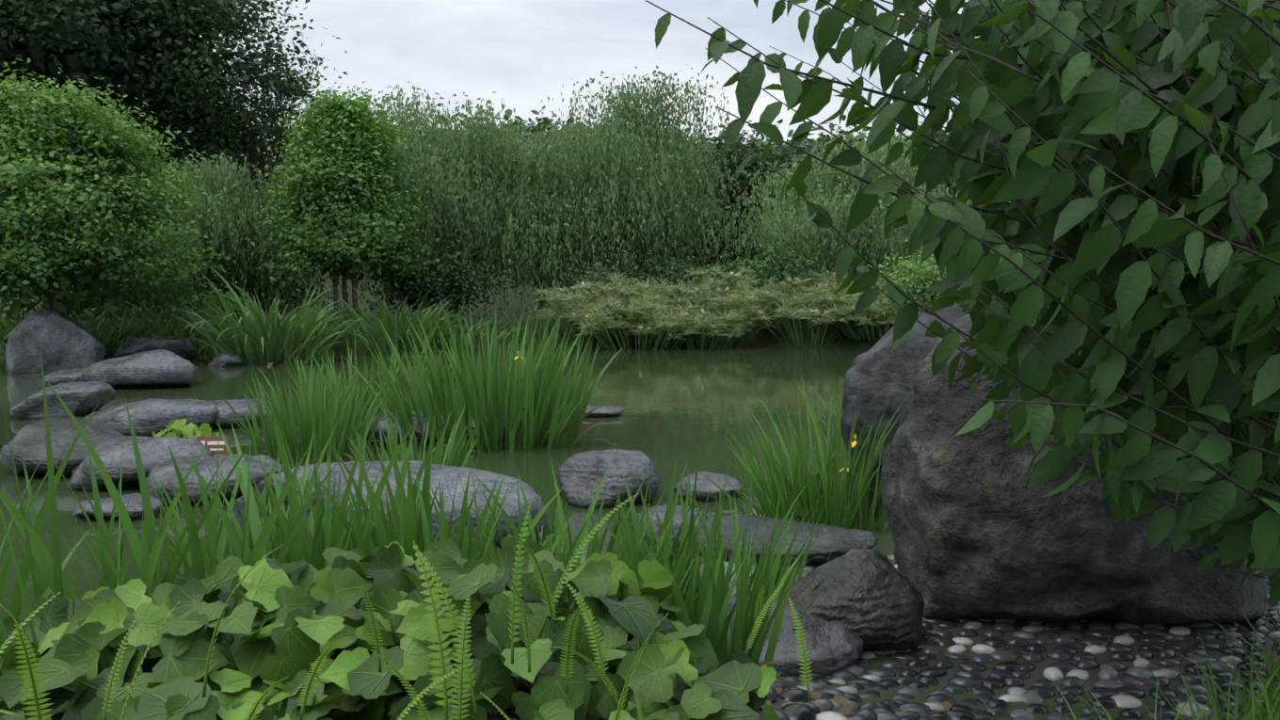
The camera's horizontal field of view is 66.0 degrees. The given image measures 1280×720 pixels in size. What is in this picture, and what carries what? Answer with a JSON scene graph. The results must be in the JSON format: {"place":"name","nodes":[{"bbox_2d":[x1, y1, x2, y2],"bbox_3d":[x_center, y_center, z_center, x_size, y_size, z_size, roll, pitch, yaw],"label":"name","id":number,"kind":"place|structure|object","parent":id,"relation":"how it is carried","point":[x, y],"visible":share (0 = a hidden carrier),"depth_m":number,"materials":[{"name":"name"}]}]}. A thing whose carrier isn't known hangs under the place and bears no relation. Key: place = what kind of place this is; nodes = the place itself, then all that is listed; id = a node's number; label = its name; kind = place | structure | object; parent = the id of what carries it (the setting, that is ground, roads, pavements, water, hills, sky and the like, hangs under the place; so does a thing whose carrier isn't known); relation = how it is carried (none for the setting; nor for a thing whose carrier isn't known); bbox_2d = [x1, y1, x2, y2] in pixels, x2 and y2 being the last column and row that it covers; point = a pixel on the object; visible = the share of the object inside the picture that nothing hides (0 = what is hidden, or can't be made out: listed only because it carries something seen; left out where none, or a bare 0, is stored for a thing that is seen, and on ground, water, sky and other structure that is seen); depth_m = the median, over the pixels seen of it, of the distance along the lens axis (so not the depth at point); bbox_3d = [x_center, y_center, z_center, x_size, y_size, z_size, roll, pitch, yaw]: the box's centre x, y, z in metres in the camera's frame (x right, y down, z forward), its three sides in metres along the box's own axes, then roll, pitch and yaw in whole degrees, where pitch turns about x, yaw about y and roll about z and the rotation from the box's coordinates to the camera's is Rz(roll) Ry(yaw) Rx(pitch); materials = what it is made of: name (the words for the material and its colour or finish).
{"place":"outdoors","nodes":[
{"label":"outdoors","id":0,"kind":"place"},
{"bbox_2d":[0,346,869,622],"bbox_3d":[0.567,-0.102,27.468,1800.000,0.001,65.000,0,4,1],"label":"pond water","id":1,"kind":"structure","parent":0,"point":[681,405],"depth_m":14.19,"materials":[{"name":"green liquid"}]},
{"bbox_2d":[4,310,105,373],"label":"rock","id":2,"kind":"object","parent":1,"relation":"in","point":[56,342],"visible":0.85,"depth_m":22.01,"materials":[{"name":"grey stone"}]},
{"bbox_2d":[9,381,116,419],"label":"rock","id":3,"kind":"object","parent":1,"relation":"in","point":[80,398],"visible":0.85,"depth_m":14.16,"materials":[{"name":"grey stone"}]},
{"bbox_2d":[0,416,127,474],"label":"rock","id":4,"kind":"object","parent":1,"relation":"in","point":[28,441],"visible":0.52,"depth_m":9.74,"materials":[{"name":"grey stone"}]},
{"bbox_2d":[44,367,85,385],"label":"rock","id":5,"kind":"object","parent":1,"relation":"in","point":[69,376],"visible":0.42,"depth_m":18.75,"materials":[{"name":"grey stone"}]},
{"bbox_2d":[72,493,163,519],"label":"rock","id":6,"kind":"object","parent":1,"relation":"on","point":[135,505],"visible":0.62,"depth_m":7.87,"materials":[{"name":"grey stone"}]},
{"bbox_2d":[66,436,212,491],"bbox_3d":[-4.858,0.970,9.597,1.379,0.472,1.515,0,4,1],"label":"rock","id":7,"kind":"object","parent":1,"relation":"in","point":[153,451],"visible":0.56,"depth_m":9.10,"materials":[{"name":"grey stone"}]},
{"bbox_2d":[81,349,197,387],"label":"rock","id":8,"kind":"object","parent":1,"relation":"in","point":[157,368],"visible":0.81,"depth_m":18.26,"materials":[{"name":"grey stone"}]},
{"bbox_2d":[84,398,218,436],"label":"rock","id":9,"kind":"object","parent":1,"relation":"in","point":[149,416],"visible":0.65,"depth_m":12.35,"materials":[{"name":"grey stone"}]},
{"bbox_2d":[112,335,197,361],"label":"rock","id":10,"kind":"object","parent":1,"relation":"in","point":[184,349],"visible":0.67,"depth_m":24.77,"materials":[{"name":"grey stone"}]},
{"bbox_2d":[151,418,218,437],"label":"rock plants","id":11,"kind":"object","parent":1,"relation":"in","point":[178,427],"visible":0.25,"depth_m":10.96,"materials":[{"name":"green plant"}]},
{"bbox_2d":[197,435,229,455],"bbox_3d":[-4.185,1.045,9.650,0.300,0.600,0.047,0,-11,-7],"label":"plant sign","id":12,"kind":"object","parent":1,"relation":"in","point":[213,444],"visible":0.5,"depth_m":9.67,"materials":[{"name":"brown wood"}]},
{"bbox_2d":[145,454,283,506],"bbox_3d":[-3.820,1.086,8.886,1.150,0.442,1.223,0,4,1],"label":"rock","id":13,"kind":"object","parent":1,"relation":"in","point":[165,472],"visible":0.62,"depth_m":8.44,"materials":[{"name":"grey stone"}]},
{"bbox_2d":[208,352,244,367],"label":"rock","id":14,"kind":"object","parent":1,"relation":"in","point":[229,359],"visible":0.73,"depth_m":23.77,"materials":[{"name":"grey stone"}]},
{"bbox_2d":[201,399,273,428],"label":"rock","id":15,"kind":"object","parent":1,"relation":"in","point":[238,406],"visible":0.44,"depth_m":13.12,"materials":[{"name":"grey stone"}]},
{"bbox_2d":[228,460,550,556],"bbox_3d":[-1.902,1.133,7.313,2.587,0.878,1.476,2,5,30],"label":"rock","id":16,"kind":"object","parent":1,"relation":"in","point":[451,473],"visible":0.23,"depth_m":6.82,"materials":[{"name":"grey stone"}]},
{"bbox_2d":[212,297,623,468],"bbox_3d":[-2.429,0.193,10.832,4.445,1.834,5.148,0,4,1],"label":"pond iris stand","id":17,"kind":"object","parent":1,"relation":"in","point":[532,414],"depth_m":11.22,"materials":[{"name":"green plant"}]},
{"bbox_2d":[354,407,505,446],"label":"rock","id":18,"kind":"object","parent":1,"relation":"in","point":[383,427],"visible":0.15,"depth_m":11.51,"materials":[{"name":"grey stone"}]},
{"bbox_2d":[0,301,1040,351],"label":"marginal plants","id":19,"kind":"object","parent":1,"relation":"on","point":[531,324],"visible":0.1,"depth_m":31.94,"materials":[{"name":"green plant"}]},
{"bbox_2d":[584,405,623,417],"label":"rock","id":20,"kind":"object","parent":1,"relation":"on","point":[608,411],"visible":0.62,"depth_m":14.24,"materials":[{"name":"grey stone"}]},
{"bbox_2d":[557,448,660,508],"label":"rock","id":21,"kind":"object","parent":1,"relation":"in","point":[580,475],"visible":0.83,"depth_m":8.35,"materials":[{"name":"grey stone"}]},
{"bbox_2d":[631,504,708,546],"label":"shore rock","id":22,"kind":"object","parent":1,"relation":"in","point":[678,517],"visible":0.15,"depth_m":7.08,"materials":[{"name":"grey stone"}]},
{"bbox_2d":[673,471,742,501],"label":"shore rock","id":23,"kind":"object","parent":1,"relation":"in","point":[704,488],"visible":0.65,"depth_m":8.60,"materials":[{"name":"grey stone"}]},
{"bbox_2d":[198,0,989,155],"label":"sky","id":24,"kind":"structure","parent":0,"point":[524,52],"materials":[{"name":"white"}]},
{"bbox_2d":[0,198,1279,719],"bbox_3d":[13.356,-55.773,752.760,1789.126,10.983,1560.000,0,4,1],"label":"ground","id":25,"kind":"structure","parent":0,"point":[885,537],"depth_m":30.97,"materials":[{"name":"soil"}]},
{"bbox_2d":[12,247,244,320],"bbox_3d":[-15.660,-2.343,30.170,7.230,3.902,6.197,0,4,1],"label":"shrub","id":26,"kind":"object","parent":25,"relation":"on","point":[136,304],"depth_m":29.64,"materials":[{"name":"green plant"}]},
{"bbox_2d":[0,58,263,327],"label":"bush","id":27,"kind":"object","parent":25,"relation":"on","point":[65,209],"depth_m":23.17,"materials":[{"name":"green plant"}]},
{"bbox_2d":[0,0,346,310],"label":"tall tree","id":28,"kind":"object","parent":25,"relation":"on","point":[137,49],"depth_m":34.04,"materials":[{"name":"green plant"}]},
{"bbox_2d":[36,143,333,327],"bbox_3d":[-14.136,-3.594,31.114,9.069,6.333,7.658,0,4,1],"label":"willow","id":29,"kind":"object","parent":25,"relation":"on","point":[221,226],"depth_m":30.27,"materials":[{"name":"green plant"}]},
{"bbox_2d":[111,55,299,317],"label":"tree","id":30,"kind":"object","parent":25,"relation":"on","point":[179,123],"depth_m":40.09,"materials":[{"name":"green plant"}]},
{"bbox_2d":[174,235,340,318],"bbox_3d":[-12.929,-2.617,33.219,6.471,3.884,5.717,0,4,1],"label":"shrub","id":31,"kind":"object","parent":25,"relation":"on","point":[262,299],"depth_m":32.49,"materials":[{"name":"green plant"}]},
{"bbox_2d":[0,261,528,365],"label":"reed clumps","id":32,"kind":"object","parent":25,"relation":"on","point":[263,339],"visible":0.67,"depth_m":25.80,"materials":[{"name":"green plant"}]},
{"bbox_2d":[189,49,347,208],"bbox_3d":[-14.694,-6.884,40.025,6.779,10.909,6.071,0,4,1],"label":"tall thin tree","id":33,"kind":"object","parent":25,"relation":"on","point":[229,152],"depth_m":38.92,"materials":[{"name":"green plant"}]},
{"bbox_2d":[246,128,291,176],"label":"tree","id":34,"kind":"object","parent":25,"relation":"on","point":[276,158],"depth_m":66.60,"materials":[{"name":"green plant"}]},
{"bbox_2d":[224,80,443,340],"bbox_3d":[-9.453,-4.495,30.878,6.320,8.337,6.731,0,4,1],"label":"bush","id":35,"kind":"object","parent":25,"relation":"on","point":[342,165],"depth_m":29.77,"materials":[{"name":"green plant"}]},
{"bbox_2d":[0,533,781,719],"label":"ivy bed","id":36,"kind":"object","parent":25,"relation":"on","point":[280,620],"visible":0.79,"depth_m":2.39,"materials":[{"name":"green plant"}]},
{"bbox_2d":[258,117,527,202],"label":"tree","id":37,"kind":"object","parent":25,"relation":"on","point":[270,159],"depth_m":58.01,"materials":[{"name":"green plant"}]},
{"bbox_2d":[0,493,813,719],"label":"ferns","id":38,"kind":"object","parent":25,"relation":"on","point":[463,676],"visible":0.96,"depth_m":1.81,"materials":[{"name":"green plant"}]},
{"bbox_2d":[0,353,854,667],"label":"grass","id":39,"kind":"structure","parent":25,"relation":"on","point":[704,597],"depth_m":3.21,"materials":[{"name":"green plant"}]},
{"bbox_2d":[350,239,528,325],"bbox_3d":[-6.722,-2.332,32.725,6.095,3.388,6.436,0,4,1],"label":"shrub","id":40,"kind":"object","parent":25,"relation":"on","point":[402,290],"depth_m":32.31,"materials":[{"name":"green plant"}]},
{"bbox_2d":[279,81,637,323],"bbox_3d":[-6.619,-5.564,35.868,10.944,9.510,11.134,4,6,45],"label":"willow","id":41,"kind":"object","parent":25,"relation":"on","point":[459,216],"depth_m":34.08,"materials":[{"name":"green plant"}]},
{"bbox_2d":[106,335,885,667],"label":"dead blades","id":42,"kind":"object","parent":25,"relation":"on","point":[581,435],"visible":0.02,"depth_m":11.39,"materials":[{"name":"brown plant"}]},
{"bbox_2d":[403,108,591,139],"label":"tree","id":43,"kind":"object","parent":25,"relation":"on","point":[515,122],"depth_m":69.39,"materials":[{"name":"green plant"}]},
{"bbox_2d":[479,119,644,309],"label":"willow","id":44,"kind":"object","parent":25,"relation":"on","point":[544,131],"depth_m":44.27,"materials":[{"name":"green plant"}]},
{"bbox_2d":[316,650,821,719],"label":"leaf litter","id":45,"kind":"object","parent":25,"relation":"on","point":[528,684],"depth_m":2.56,"materials":[{"name":"brown plant"}]},
{"bbox_2d":[440,109,744,181],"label":"tree","id":46,"kind":"object","parent":25,"relation":"on","point":[548,126],"depth_m":58.75,"materials":[{"name":"green plant"}]},
{"bbox_2d":[482,65,775,313],"bbox_3d":[-1.106,-6.059,37.547,13.472,9.882,11.468,0,4,1],"label":"willow","id":47,"kind":"object","parent":25,"relation":"on","point":[655,214],"depth_m":35.12,"materials":[{"name":"green plant"}]},
{"bbox_2d":[524,243,738,313],"bbox_3d":[-0.324,-2.489,34.619,7.631,3.182,7.048,0,4,1],"label":"shore shrub","id":48,"kind":"object","parent":25,"relation":"on","point":[658,273],"depth_m":33.93,"materials":[{"name":"green plant"}]},
{"bbox_2d":[518,355,856,509],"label":"iris flower stalks","id":49,"kind":"object","parent":25,"relation":"on","point":[846,472],"visible":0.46,"depth_m":6.73,"materials":[{"name":"green plant"}]},
{"bbox_2d":[514,350,863,472],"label":"iris flowers","id":50,"kind":"object","parent":49,"relation":"on","point":[854,442],"visible":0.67,"depth_m":6.70,"materials":[{"name":"yellow plant"}]},
{"bbox_2d":[661,114,828,308],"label":"tree","id":51,"kind":"object","parent":25,"relation":"on","point":[746,175],"depth_m":44.39,"materials":[{"name":"green plant"}]},
{"bbox_2d":[534,267,961,350],"bbox_3d":[3.959,-1.742,32.555,14.865,2.664,6.561,0,4,1],"label":"papyrus","id":52,"kind":"object","parent":25,"relation":"on","point":[840,327],"depth_m":31.49,"materials":[{"name":"green plant"}]},
{"bbox_2d":[523,261,976,339],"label":"ground cover plants","id":53,"kind":"object","parent":25,"relation":"on","point":[637,300],"visible":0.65,"depth_m":31.17,"materials":[{"name":"green plant"}]},
{"bbox_2d":[676,235,849,320],"bbox_3d":[4.412,-2.728,35.047,6.218,3.348,6.356,0,4,1],"label":"shore shrub","id":54,"kind":"object","parent":25,"relation":"on","point":[785,265],"depth_m":33.86,"materials":[{"name":"green plant"}]},
{"bbox_2d":[688,513,879,566],"bbox_3d":[0.824,1.069,5.903,1.159,0.205,0.812,0,4,1],"label":"rock","id":55,"kind":"object","parent":25,"relation":"on","point":[840,541],"visible":0.58,"depth_m":5.71,"materials":[{"name":"grey stone"}]},
{"bbox_2d":[663,119,909,206],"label":"tree","id":56,"kind":"object","parent":25,"relation":"on","point":[802,146],"depth_m":55.83,"materials":[{"name":"green plant"}]},
{"bbox_2d":[726,594,863,675],"bbox_3d":[0.468,1.206,4.122,0.916,0.394,0.498,0,4,1],"label":"path rock","id":57,"kind":"object","parent":25,"relation":"on","point":[834,647],"visible":0.21,"depth_m":3.96,"materials":[{"name":"grey stone"}]},
{"bbox_2d":[773,565,817,587],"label":"rock","id":58,"kind":"object","parent":25,"relation":"on","point":[808,568],"visible":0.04,"depth_m":5.53,"materials":[{"name":"grey stone"}]},
{"bbox_2d":[694,368,912,531],"bbox_3d":[1.214,0.651,6.757,1.461,1.188,1.813,-3,5,-34],"label":"iris","id":59,"kind":"object","parent":25,"relation":"on","point":[832,501],"visible":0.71,"depth_m":6.69,"materials":[{"name":"green plant"}]},
{"bbox_2d":[750,114,937,155],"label":"tree","id":60,"kind":"object","parent":25,"relation":"on","point":[810,144],"visible":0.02,"depth_m":68.39,"materials":[{"name":"green plant"}]},
{"bbox_2d":[711,109,981,293],"bbox_3d":[8.084,-5.299,38.003,10.794,7.944,13.377,0,4,1],"label":"bush","id":61,"kind":"object","parent":25,"relation":"on","point":[867,238],"depth_m":35.50,"materials":[{"name":"green plant"}]},
{"bbox_2d":[775,120,950,201],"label":"tree","id":62,"kind":"object","parent":25,"relation":"on","point":[813,149],"depth_m":54.69,"materials":[{"name":"green plant"}]},
{"bbox_2d":[840,306,969,521],"bbox_3d":[2.045,0.429,6.917,1.286,1.608,0.527,0,4,1],"label":"slab boulder","id":63,"kind":"object","parent":25,"relation":"on","point":[878,375],"visible":0.25,"depth_m":6.71,"materials":[{"name":"grey stone"}]},
{"bbox_2d":[855,239,991,318],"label":"shore shrub","id":64,"kind":"object","parent":25,"relation":"on","point":[922,282],"depth_m":29.84,"materials":[{"name":"green plant"}]},
{"bbox_2d":[894,130,1013,217],"bbox_3d":[15.581,-5.706,40.550,13.784,8.434,11.372,0,4,1],"label":"tree","id":65,"kind":"object","parent":25,"relation":"on","point":[951,187],"visible":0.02,"depth_m":39.84,"materials":[{"name":"green plant"}]},
{"bbox_2d":[645,0,1279,607],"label":"tree","id":66,"kind":"object","parent":25,"relation":"on","point":[1237,523],"depth_m":1.40,"materials":[{"name":"green plant"}]},
{"bbox_2d":[699,551,1277,719],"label":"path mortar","id":67,"kind":"object","parent":25,"relation":"on","point":[1037,673],"visible":0.08,"depth_m":4.11,"materials":[{"name":"grey concrete"}]},
{"bbox_2d":[775,547,925,651],"bbox_3d":[0.879,1.071,4.326,0.736,0.480,0.507,0,4,1],"label":"rock","id":68,"kind":"object","parent":67,"relation":"on","point":[872,600],"visible":0.62,"depth_m":4.15,"materials":[{"name":"grey stone"}]},
{"bbox_2d":[758,554,1279,719],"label":"path pebbles","id":69,"kind":"object","parent":67,"relation":"on","point":[1112,688],"visible":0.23,"depth_m":3.92,"materials":[{"name":"grey gravel"}]},
{"bbox_2d":[774,563,1279,719],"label":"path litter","id":70,"kind":"object","parent":67,"relation":"on","point":[847,709],"visible":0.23,"depth_m":3.13,"materials":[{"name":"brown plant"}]},
{"bbox_2d":[958,274,1039,323],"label":"shore shrub","id":71,"kind":"object","parent":25,"relation":"on","point":[993,302],"depth_m":26.97,"materials":[{"name":"green plant"}]},
{"bbox_2d":[798,385,1279,719],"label":"grass","id":72,"kind":"structure","parent":25,"relation":"on","point":[1272,703],"depth_m":2.85,"materials":[{"name":"green plant"}]},
{"bbox_2d":[880,314,1267,625],"bbox_3d":[2.095,0.548,4.774,1.784,1.570,0.940,0,4,1],"label":"boulder","id":73,"kind":"object","parent":25,"relation":"on","point":[980,528],"visible":0.54,"depth_m":4.42,"materials":[{"name":"grey stone"}]},
{"bbox_2d":[561,319,891,350],"bbox_3d":[4.045,-0.928,32.523,13.466,1.117,5.261,0,4,1],"label":"dead papyrus skirt","id":74,"kind":"object","parent":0,"point":[633,338],"visible":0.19,"depth_m":31.96,"materials":[{"name":"plant"}]}
]}

